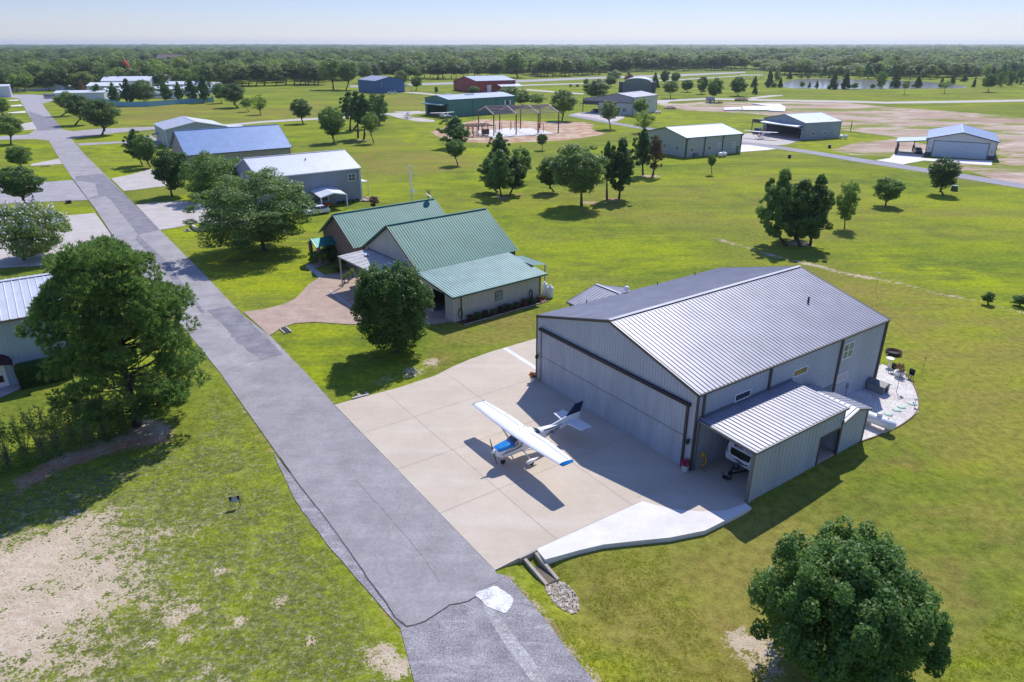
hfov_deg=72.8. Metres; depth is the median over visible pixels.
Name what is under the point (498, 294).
window
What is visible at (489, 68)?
woodland tree
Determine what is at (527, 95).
tree
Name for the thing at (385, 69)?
woodland tree
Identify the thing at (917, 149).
car
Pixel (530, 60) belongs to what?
woodland tree
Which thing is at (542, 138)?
tree
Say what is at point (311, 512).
gravel shoulder
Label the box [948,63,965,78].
woodland tree
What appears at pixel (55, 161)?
driveway
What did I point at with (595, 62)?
woodland tree
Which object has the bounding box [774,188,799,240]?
pine tree
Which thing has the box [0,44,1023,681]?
ground
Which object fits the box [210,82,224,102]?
tree
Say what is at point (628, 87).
door
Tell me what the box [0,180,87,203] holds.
driveway
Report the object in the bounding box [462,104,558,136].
steel frame
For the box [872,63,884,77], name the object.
woodland tree
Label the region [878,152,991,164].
driveway
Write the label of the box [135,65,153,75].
woodland tree
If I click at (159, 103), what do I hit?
fence
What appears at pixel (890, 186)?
tree
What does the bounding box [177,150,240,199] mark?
oak tree
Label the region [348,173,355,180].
window
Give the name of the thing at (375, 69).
woodland tree
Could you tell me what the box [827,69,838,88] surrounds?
conifer
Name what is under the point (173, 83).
building
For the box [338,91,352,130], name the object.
pine tree
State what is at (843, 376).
window
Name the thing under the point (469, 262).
house
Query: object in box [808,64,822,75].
woodland tree
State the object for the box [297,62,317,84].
woodland tree
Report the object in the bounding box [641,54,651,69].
woodland tree
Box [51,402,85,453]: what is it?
crape myrtle
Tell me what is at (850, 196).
tree
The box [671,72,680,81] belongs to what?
tree
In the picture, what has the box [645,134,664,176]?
pine tree
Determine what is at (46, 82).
woodland tree
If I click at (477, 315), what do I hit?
shrub
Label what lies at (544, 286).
gas cylinder
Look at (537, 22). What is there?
sky
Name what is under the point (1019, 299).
shrub
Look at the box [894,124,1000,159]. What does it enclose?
hangar
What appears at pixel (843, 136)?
propane tank
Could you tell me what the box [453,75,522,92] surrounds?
barn
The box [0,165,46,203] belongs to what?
tree
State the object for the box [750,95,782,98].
taxiway
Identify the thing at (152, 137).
driveway
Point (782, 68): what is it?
woodland tree
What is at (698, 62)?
woodland tree
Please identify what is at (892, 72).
woodland tree
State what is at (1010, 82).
tree
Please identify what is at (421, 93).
taxiway
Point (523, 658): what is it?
spilled concrete
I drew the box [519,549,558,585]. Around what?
culvert
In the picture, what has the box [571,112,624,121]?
driveway
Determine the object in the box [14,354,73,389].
hedge
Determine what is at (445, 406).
apron joint
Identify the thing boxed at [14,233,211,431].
oak tree
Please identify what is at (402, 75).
tree
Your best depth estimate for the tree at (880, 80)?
481.60 m
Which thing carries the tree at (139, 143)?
on the ground at (934, 484)
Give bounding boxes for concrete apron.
[335,339,833,570]
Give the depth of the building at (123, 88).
397.56 m
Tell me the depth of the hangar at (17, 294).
62.84 m
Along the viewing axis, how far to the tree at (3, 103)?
289.37 m
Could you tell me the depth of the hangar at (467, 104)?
301.48 m
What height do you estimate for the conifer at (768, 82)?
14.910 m
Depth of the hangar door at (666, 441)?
55.37 m
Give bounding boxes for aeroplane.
[438,112,450,118]
[473,400,591,465]
[744,128,778,138]
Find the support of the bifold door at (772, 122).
in the hangar at (811, 125)
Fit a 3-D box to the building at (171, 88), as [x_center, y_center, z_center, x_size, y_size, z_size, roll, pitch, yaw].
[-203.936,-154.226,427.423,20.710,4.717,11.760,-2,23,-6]
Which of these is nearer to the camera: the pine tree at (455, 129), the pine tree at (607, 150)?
the pine tree at (607, 150)
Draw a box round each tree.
[0,69,12,83]
[0,97,10,112]
[0,113,24,143]
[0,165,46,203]
[4,145,33,165]
[5,76,13,89]
[6,73,24,91]
[13,73,33,91]
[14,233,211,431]
[21,71,36,87]
[35,73,50,87]
[42,76,53,90]
[52,72,72,85]
[53,91,76,115]
[60,94,95,124]
[69,73,78,89]
[78,72,91,87]
[78,80,86,89]
[78,98,121,134]
[89,84,104,91]
[90,74,99,81]
[105,67,124,75]
[106,83,120,100]
[119,79,135,101]
[121,128,148,164]
[125,69,142,75]
[131,79,156,100]
[131,134,157,167]
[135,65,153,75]
[145,69,165,84]
[150,147,192,195]
[157,80,172,99]
[159,73,169,81]
[170,73,184,80]
[173,81,183,98]
[175,67,190,80]
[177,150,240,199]
[182,166,321,250]
[184,78,198,98]
[185,72,198,80]
[195,74,210,102]
[197,64,217,81]
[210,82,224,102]
[211,62,231,82]
[219,83,245,107]
[221,69,240,82]
[227,67,252,85]
[239,98,252,111]
[246,64,267,85]
[250,94,266,114]
[254,64,274,84]
[267,68,284,85]
[274,63,296,84]
[285,60,301,84]
[289,98,312,123]
[291,69,306,84]
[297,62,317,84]
[309,64,322,84]
[316,58,344,89]
[317,106,345,142]
[335,60,359,89]
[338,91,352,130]
[345,90,358,137]
[350,259,434,352]
[352,92,375,139]
[357,64,372,76]
[360,111,379,142]
[366,64,382,74]
[369,92,387,124]
[378,61,392,74]
[387,58,406,73]
[394,70,408,81]
[401,64,415,79]
[410,75,422,89]
[412,66,421,75]
[413,63,427,76]
[417,61,429,77]
[418,59,431,64]
[427,58,448,78]
[429,63,444,78]
[433,55,449,77]
[436,116,470,142]
[439,65,450,74]
[444,139,465,164]
[445,58,457,78]
[450,65,459,74]
[455,64,471,75]
[466,57,483,75]
[468,86,479,92]
[473,65,485,75]
[477,151,502,191]
[480,62,491,75]
[485,149,514,196]
[486,66,499,73]
[486,132,510,157]
[489,59,505,74]
[497,86,523,107]
[502,50,528,77]
[505,155,525,193]
[511,145,531,180]
[516,90,531,105]
[526,57,540,74]
[529,93,547,107]
[530,59,541,75]
[535,61,543,75]
[536,134,547,149]
[536,156,555,191]
[537,56,556,76]
[544,57,561,75]
[548,143,610,206]
[549,90,577,120]
[557,59,575,75]
[571,59,587,74]
[583,79,609,96]
[584,60,593,71]
[586,56,602,73]
[598,100,620,128]
[600,140,614,199]
[604,76,616,86]
[604,137,640,198]
[606,59,615,71]
[608,70,621,78]
[611,54,627,70]
[617,56,635,71]
[623,71,632,79]
[631,54,643,71]
[632,98,649,113]
[632,127,652,174]
[634,110,655,127]
[639,58,648,70]
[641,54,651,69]
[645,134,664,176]
[646,59,659,67]
[655,56,664,65]
[659,53,671,69]
[660,70,670,82]
[662,81,678,98]
[664,53,679,69]
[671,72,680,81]
[678,58,689,69]
[680,79,693,91]
[684,56,695,69]
[691,59,701,69]
[697,76,708,92]
[701,55,707,69]
[705,58,715,69]
[707,77,723,101]
[707,154,716,173]
[708,55,720,69]
[719,54,731,69]
[723,56,733,67]
[729,76,748,95]
[730,56,738,69]
[731,54,739,68]
[735,58,746,69]
[740,57,750,69]
[742,56,753,68]
[745,513,954,681]
[754,167,799,245]
[774,71,780,81]
[774,177,823,246]
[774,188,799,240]
[776,61,792,74]
[785,60,796,70]
[791,59,803,74]
[795,173,835,245]
[796,58,815,75]
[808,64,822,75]
[821,65,830,76]
[827,66,834,76]
[836,180,860,228]
[837,66,845,76]
[854,65,864,76]
[858,61,875,78]
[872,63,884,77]
[872,177,906,205]
[877,61,889,72]
[877,71,887,87]
[888,63,896,75]
[894,61,908,77]
[901,81,910,94]
[905,67,917,78]
[920,64,938,78]
[927,157,962,194]
[935,68,942,77]
[940,80,950,93]
[943,66,954,77]
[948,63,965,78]
[962,62,969,75]
[970,67,982,78]
[981,73,998,91]
[982,65,991,74]
[991,66,996,73]
[997,71,1006,86]
[998,63,1007,74]
[1005,69,1016,85]
[1007,60,1017,74]
[1015,68,1023,83]
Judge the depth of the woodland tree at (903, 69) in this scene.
624.60 m
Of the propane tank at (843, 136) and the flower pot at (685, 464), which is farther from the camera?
the propane tank at (843, 136)
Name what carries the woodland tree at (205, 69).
on the ground at (934, 484)
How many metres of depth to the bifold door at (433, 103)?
295.94 m
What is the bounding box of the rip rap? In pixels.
[545,580,579,613]
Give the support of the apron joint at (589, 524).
on the concrete apron
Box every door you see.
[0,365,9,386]
[423,101,446,105]
[541,332,685,464]
[624,84,649,91]
[761,120,802,126]
[931,141,988,159]
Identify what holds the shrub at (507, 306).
on the mulch bed at (465, 321)
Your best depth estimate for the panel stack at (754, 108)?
328.10 m
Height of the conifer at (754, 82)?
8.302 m
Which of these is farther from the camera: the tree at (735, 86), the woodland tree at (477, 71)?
the woodland tree at (477, 71)
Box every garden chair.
[888,362,896,371]
[906,368,915,379]
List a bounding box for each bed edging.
[464,300,549,324]
[861,364,918,440]
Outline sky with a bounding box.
[0,0,1023,44]
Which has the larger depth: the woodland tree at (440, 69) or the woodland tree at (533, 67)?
the woodland tree at (533, 67)
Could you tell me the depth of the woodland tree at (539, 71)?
662.98 m
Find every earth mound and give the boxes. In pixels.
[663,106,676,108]
[735,97,747,100]
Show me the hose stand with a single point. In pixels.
(702, 455)
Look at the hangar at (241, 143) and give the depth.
168.06 m
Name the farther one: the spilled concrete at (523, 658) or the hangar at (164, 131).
the hangar at (164, 131)
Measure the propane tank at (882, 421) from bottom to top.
1.380 m
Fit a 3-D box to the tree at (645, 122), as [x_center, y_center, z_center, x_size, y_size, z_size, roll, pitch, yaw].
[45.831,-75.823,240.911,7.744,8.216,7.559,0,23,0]
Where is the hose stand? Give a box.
[699,452,706,471]
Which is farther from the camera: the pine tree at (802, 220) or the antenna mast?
the antenna mast
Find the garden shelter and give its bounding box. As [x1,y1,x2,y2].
[566,283,630,305]
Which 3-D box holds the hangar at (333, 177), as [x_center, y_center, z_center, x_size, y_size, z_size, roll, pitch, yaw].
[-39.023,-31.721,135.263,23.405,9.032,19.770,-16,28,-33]
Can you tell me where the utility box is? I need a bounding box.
[950,185,958,190]
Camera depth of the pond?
531.30 m
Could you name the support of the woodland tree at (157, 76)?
on the ground at (934, 484)
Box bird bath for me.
[886,356,894,366]
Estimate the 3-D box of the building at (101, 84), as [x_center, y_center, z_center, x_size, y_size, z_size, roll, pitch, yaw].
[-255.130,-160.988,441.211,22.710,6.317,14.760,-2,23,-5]
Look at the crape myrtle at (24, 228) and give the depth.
97.07 m
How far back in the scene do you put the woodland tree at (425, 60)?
629.38 m
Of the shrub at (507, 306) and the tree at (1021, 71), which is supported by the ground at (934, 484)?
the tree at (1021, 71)
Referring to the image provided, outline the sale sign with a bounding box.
[229,495,240,506]
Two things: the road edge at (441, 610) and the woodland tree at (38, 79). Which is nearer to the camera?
the road edge at (441, 610)
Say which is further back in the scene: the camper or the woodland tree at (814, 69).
the woodland tree at (814, 69)
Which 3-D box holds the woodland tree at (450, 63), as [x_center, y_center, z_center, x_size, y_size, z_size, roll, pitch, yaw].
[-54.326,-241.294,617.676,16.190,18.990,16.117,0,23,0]
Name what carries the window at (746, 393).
in the hangar at (770, 369)
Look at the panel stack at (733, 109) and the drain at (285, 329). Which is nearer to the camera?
the drain at (285, 329)
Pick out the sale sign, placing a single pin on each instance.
(234, 498)
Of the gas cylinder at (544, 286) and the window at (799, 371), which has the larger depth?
the gas cylinder at (544, 286)
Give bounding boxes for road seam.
[359,484,439,581]
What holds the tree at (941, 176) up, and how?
on the ground at (934, 484)
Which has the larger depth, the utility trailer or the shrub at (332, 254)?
the utility trailer
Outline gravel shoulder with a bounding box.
[274,455,404,627]
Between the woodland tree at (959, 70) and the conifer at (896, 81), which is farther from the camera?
the woodland tree at (959, 70)
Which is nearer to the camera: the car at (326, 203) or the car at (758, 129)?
the car at (326, 203)
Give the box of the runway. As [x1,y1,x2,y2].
[350,72,745,86]
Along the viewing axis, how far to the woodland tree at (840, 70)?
629.60 m
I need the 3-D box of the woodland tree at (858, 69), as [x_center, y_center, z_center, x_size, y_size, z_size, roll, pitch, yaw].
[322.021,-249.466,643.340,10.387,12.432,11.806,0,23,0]
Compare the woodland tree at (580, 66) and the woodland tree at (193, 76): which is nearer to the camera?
the woodland tree at (193, 76)
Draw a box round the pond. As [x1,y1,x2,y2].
[783,79,965,88]
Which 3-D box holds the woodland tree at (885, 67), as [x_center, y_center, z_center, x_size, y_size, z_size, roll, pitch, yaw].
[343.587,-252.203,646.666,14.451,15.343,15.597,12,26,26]
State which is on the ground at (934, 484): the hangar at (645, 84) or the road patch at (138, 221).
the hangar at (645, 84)
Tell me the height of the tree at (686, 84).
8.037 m
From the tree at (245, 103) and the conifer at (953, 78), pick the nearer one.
the tree at (245, 103)
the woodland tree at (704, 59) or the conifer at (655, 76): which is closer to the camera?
the conifer at (655, 76)
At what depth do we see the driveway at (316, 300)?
81.05 m
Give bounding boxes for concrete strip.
[537,501,751,564]
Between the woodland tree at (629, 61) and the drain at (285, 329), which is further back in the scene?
the woodland tree at (629, 61)
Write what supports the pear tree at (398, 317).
on the ground at (934, 484)
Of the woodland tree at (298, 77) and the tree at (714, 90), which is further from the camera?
the woodland tree at (298, 77)
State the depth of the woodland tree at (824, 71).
642.70 m
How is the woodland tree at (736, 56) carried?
on the ground at (934, 484)
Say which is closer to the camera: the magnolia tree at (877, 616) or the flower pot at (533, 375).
the magnolia tree at (877, 616)
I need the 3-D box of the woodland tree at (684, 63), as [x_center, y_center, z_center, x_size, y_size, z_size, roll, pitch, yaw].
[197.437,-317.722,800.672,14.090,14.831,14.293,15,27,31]
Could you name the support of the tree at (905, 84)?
on the ground at (934, 484)
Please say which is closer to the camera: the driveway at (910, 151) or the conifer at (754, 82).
the driveway at (910, 151)
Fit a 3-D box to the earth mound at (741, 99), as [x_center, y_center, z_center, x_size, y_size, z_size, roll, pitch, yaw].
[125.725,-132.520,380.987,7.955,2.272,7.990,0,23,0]
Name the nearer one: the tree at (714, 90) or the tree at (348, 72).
the tree at (714, 90)
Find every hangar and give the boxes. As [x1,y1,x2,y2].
[0,273,69,386]
[151,116,241,146]
[169,124,291,173]
[234,149,368,209]
[357,75,411,92]
[421,92,514,116]
[535,265,889,503]
[582,91,657,115]
[618,77,655,92]
[646,123,743,157]
[751,112,842,139]
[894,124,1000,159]
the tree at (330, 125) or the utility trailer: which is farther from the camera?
the utility trailer
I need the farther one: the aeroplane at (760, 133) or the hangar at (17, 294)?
the aeroplane at (760, 133)
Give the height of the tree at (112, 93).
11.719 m
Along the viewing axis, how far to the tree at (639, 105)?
293.96 m
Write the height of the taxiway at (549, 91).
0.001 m
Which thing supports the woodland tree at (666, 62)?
on the ground at (934, 484)
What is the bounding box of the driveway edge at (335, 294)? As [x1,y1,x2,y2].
[329,290,353,308]
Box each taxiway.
[153,111,434,128]
[400,92,442,94]
[523,75,740,85]
[526,89,583,93]
[657,98,1023,103]
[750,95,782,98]
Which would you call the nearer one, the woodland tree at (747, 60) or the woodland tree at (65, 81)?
the woodland tree at (65, 81)
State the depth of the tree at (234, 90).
334.21 m
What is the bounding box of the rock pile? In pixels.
[359,196,379,201]
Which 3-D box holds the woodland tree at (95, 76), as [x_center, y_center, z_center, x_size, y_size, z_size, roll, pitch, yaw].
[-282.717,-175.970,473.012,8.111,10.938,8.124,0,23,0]
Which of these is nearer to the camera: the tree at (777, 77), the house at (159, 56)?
the tree at (777, 77)
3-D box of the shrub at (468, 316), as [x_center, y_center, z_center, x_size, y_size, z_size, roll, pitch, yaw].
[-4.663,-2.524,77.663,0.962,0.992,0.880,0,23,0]
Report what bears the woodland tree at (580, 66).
on the ground at (934, 484)
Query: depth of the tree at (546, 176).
142.78 m
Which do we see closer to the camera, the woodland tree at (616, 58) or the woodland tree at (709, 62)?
the woodland tree at (616, 58)
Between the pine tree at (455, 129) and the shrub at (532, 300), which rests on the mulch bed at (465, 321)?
the shrub at (532, 300)
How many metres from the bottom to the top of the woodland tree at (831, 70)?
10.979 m
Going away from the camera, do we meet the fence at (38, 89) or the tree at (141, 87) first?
the tree at (141, 87)
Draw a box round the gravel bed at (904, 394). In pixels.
[847,364,917,440]
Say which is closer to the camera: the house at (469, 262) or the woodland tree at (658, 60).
the house at (469, 262)
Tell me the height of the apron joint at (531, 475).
0.001 m
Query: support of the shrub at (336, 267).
on the ground at (934, 484)
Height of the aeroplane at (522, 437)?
2.805 m
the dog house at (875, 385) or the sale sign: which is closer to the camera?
the sale sign
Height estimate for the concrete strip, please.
0.800 m
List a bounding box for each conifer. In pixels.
[652,72,660,87]
[750,76,758,86]
[751,85,757,94]
[764,66,773,86]
[778,77,783,87]
[786,71,792,78]
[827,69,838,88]
[840,70,851,88]
[889,68,900,87]
[911,75,922,87]
[951,74,955,83]
[960,73,968,81]
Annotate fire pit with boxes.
[885,348,902,356]
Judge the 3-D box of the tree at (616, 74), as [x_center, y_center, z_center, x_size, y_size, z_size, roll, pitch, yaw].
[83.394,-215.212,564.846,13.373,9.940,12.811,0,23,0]
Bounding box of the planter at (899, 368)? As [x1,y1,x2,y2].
[895,362,905,376]
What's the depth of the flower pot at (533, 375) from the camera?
63.34 m
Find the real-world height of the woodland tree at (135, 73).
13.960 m
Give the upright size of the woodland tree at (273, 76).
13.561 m
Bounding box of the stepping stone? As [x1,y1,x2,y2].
[897,405,905,408]
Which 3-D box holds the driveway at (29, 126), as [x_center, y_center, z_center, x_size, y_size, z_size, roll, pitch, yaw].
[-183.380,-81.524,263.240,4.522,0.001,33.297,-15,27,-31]
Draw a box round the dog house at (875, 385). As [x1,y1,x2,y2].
[866,377,891,394]
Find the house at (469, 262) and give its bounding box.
[307,198,547,322]
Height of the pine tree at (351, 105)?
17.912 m
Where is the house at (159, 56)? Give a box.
[156,54,185,59]
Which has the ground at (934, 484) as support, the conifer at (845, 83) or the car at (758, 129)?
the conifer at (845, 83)
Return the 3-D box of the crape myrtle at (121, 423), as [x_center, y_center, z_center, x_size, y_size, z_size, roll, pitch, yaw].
[-30.835,5.614,54.401,1.872,4.046,2.025,-9,25,-19]
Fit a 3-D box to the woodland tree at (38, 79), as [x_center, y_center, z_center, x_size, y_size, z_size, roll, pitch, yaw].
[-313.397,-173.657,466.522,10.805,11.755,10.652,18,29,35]
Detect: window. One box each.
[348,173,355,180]
[495,290,501,300]
[730,447,750,466]
[734,388,750,401]
[792,365,808,377]
[836,370,847,383]
[841,340,854,360]
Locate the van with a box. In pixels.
[43,93,54,98]
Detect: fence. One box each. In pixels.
[11,87,74,90]
[97,94,213,106]
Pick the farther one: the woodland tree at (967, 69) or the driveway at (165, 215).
the woodland tree at (967, 69)
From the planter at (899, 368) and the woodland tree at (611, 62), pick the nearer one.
the planter at (899, 368)
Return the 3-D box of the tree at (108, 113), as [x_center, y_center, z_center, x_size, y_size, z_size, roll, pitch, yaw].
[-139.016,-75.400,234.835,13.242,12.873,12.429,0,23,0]
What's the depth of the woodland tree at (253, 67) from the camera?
509.71 m
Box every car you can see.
[305,204,329,214]
[307,199,332,207]
[752,127,761,133]
[913,147,922,153]
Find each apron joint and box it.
[367,380,527,431]
[382,389,555,538]
[399,407,570,468]
[441,435,629,512]
[443,371,628,502]
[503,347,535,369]
[536,501,640,548]
[637,459,716,497]
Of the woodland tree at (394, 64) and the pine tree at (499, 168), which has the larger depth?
the woodland tree at (394, 64)
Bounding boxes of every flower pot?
[528,371,536,382]
[680,458,689,471]
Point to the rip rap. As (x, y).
(549, 589)
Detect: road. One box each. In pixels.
[0,99,152,139]
[10,94,51,102]
[49,140,495,624]
[400,573,593,681]
[569,114,1023,188]
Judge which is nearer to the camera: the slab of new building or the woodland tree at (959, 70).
the slab of new building
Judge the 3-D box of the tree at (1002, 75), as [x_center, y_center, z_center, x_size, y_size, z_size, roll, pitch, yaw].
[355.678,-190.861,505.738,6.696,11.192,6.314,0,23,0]
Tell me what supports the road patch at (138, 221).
on the road at (214, 340)
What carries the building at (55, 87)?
on the ground at (934, 484)
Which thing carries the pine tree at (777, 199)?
on the ground at (934, 484)
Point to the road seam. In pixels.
(403, 533)
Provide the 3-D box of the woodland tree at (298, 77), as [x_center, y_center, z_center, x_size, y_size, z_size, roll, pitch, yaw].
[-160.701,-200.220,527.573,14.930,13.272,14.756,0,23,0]
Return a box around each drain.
[279,326,291,333]
[352,391,368,398]
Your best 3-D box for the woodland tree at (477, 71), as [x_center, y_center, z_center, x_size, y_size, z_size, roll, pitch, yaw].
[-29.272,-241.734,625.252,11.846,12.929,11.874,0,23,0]
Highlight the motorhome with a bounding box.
[151,92,161,97]
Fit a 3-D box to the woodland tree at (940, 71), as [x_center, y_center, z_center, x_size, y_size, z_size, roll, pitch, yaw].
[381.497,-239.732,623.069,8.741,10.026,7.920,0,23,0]
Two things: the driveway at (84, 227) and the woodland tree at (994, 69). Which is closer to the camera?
the driveway at (84, 227)
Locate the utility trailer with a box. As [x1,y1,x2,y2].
[706,97,714,101]
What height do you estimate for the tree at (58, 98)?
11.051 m
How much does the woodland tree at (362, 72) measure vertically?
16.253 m
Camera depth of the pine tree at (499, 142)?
159.80 m
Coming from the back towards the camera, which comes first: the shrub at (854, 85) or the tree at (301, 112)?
the shrub at (854, 85)
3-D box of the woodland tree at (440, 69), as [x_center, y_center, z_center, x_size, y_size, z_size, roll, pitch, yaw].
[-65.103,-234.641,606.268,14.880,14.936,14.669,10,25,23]
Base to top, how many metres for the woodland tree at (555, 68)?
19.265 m
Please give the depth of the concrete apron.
51.15 m
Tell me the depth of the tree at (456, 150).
175.37 m
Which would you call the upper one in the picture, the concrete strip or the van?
the van
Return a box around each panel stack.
[724,107,742,110]
[742,106,768,110]
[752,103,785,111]
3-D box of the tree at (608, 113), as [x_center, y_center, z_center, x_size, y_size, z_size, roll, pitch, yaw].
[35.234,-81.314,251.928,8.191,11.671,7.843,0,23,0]
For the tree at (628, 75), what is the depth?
556.48 m
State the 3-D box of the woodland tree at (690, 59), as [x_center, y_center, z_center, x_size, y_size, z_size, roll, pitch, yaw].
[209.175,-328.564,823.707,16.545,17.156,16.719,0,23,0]
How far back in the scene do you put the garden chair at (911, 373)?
64.15 m
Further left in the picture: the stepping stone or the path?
the path
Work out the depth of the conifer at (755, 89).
425.03 m
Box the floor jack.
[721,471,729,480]
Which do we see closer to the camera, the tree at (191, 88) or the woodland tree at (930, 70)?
the tree at (191, 88)
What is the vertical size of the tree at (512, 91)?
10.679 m
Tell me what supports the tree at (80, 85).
on the ground at (934, 484)
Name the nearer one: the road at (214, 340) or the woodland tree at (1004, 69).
the road at (214, 340)
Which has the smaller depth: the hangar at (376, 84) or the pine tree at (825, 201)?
the pine tree at (825, 201)
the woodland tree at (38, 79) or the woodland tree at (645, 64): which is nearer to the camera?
the woodland tree at (38, 79)
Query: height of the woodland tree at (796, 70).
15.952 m
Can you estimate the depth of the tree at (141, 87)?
349.14 m
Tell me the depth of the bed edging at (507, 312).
79.97 m
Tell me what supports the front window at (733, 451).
in the camper
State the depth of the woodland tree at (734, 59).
834.00 m
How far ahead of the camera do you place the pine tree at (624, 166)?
135.12 m
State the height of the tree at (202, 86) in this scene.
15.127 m
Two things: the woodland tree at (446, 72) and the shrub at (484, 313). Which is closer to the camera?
the shrub at (484, 313)
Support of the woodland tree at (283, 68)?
on the ground at (934, 484)
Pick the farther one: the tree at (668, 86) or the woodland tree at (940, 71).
the woodland tree at (940, 71)
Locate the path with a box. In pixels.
[306,260,330,276]
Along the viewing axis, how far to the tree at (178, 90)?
359.26 m
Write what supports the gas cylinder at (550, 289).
on the ground at (934, 484)
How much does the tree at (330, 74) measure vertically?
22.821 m
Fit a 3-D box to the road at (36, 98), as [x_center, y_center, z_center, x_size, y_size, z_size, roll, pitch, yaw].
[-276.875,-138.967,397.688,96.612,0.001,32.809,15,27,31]
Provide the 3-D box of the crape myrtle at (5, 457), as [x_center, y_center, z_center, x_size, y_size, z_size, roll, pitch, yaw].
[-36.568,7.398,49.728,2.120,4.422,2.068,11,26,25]
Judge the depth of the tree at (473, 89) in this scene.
419.99 m
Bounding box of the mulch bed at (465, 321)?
[458,297,548,323]
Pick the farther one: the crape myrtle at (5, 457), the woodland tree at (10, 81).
the woodland tree at (10, 81)
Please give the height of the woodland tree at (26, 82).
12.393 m
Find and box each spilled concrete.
[476,586,512,612]
[483,604,545,681]
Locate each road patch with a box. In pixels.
[28,111,61,130]
[75,174,159,234]
[135,235,204,313]
[206,306,282,358]
[224,358,498,625]
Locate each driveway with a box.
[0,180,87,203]
[0,213,111,267]
[0,384,20,397]
[21,122,35,129]
[31,159,61,165]
[76,135,160,145]
[111,169,165,190]
[137,201,248,229]
[244,270,450,334]
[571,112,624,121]
[741,145,774,151]
[742,133,799,144]
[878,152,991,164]
[898,149,924,155]
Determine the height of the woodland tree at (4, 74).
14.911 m
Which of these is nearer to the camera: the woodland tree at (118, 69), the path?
the path
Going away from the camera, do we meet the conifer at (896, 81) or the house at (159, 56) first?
the conifer at (896, 81)
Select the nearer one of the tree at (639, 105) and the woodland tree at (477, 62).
the tree at (639, 105)
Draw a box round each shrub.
[307,248,328,261]
[321,245,337,260]
[330,264,342,271]
[336,254,345,263]
[369,196,378,206]
[466,314,473,321]
[473,312,482,318]
[480,310,489,316]
[489,308,496,313]
[497,305,504,312]
[503,303,513,309]
[519,298,528,305]
[526,297,536,303]
[851,83,858,87]
[980,291,996,304]
[1010,295,1023,306]
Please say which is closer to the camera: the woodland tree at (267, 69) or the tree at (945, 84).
the tree at (945, 84)
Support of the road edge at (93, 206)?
on the road at (214, 340)
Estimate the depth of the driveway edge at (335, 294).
84.87 m
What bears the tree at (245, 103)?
on the ground at (934, 484)
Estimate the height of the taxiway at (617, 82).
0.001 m
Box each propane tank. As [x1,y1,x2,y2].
[718,152,726,156]
[839,134,847,138]
[866,411,896,433]
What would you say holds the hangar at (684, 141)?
on the ground at (934, 484)
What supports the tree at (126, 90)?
on the ground at (934, 484)
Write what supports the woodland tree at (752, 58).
on the ground at (934, 484)
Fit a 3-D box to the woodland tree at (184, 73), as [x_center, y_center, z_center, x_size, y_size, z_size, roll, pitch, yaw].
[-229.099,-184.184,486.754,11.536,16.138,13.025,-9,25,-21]
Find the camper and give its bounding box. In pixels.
[725,441,751,479]
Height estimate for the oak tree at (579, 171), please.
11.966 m
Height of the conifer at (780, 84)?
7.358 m
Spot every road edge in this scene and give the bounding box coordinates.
[72,178,113,237]
[280,457,406,625]
[407,596,476,625]
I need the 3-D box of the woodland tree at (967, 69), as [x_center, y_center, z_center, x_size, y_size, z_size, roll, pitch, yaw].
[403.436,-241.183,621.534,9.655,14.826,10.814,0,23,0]
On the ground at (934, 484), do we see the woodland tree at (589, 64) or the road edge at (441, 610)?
the woodland tree at (589, 64)
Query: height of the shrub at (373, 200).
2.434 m
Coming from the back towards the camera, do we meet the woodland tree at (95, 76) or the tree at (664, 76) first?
the tree at (664, 76)
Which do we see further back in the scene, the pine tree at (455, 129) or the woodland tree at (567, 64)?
the woodland tree at (567, 64)
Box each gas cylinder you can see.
[541,281,547,296]
[547,285,553,297]
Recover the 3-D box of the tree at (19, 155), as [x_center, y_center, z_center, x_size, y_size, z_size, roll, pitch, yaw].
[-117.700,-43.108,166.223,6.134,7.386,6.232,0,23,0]
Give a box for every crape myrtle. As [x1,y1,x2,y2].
[0,194,71,259]
[0,413,20,475]
[6,415,37,468]
[14,405,53,462]
[33,406,73,458]
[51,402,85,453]
[66,394,104,450]
[86,393,117,443]
[107,393,134,439]
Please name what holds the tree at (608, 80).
on the ground at (934, 484)
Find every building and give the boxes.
[0,84,12,96]
[48,83,72,90]
[54,90,109,98]
[86,82,131,89]
[100,76,156,85]
[104,87,156,97]
[165,81,206,85]
[169,86,199,94]
[477,128,553,137]
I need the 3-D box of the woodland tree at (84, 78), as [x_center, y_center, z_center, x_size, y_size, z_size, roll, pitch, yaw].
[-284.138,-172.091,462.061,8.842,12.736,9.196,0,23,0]
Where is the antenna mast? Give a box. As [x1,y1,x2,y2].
[406,165,414,200]
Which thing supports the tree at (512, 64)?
on the ground at (934, 484)
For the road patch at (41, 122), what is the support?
on the road at (41, 109)
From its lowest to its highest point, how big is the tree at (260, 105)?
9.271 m
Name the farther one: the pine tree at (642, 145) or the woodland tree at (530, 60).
the woodland tree at (530, 60)
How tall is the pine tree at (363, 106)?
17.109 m
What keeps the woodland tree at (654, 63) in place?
on the ground at (934, 484)

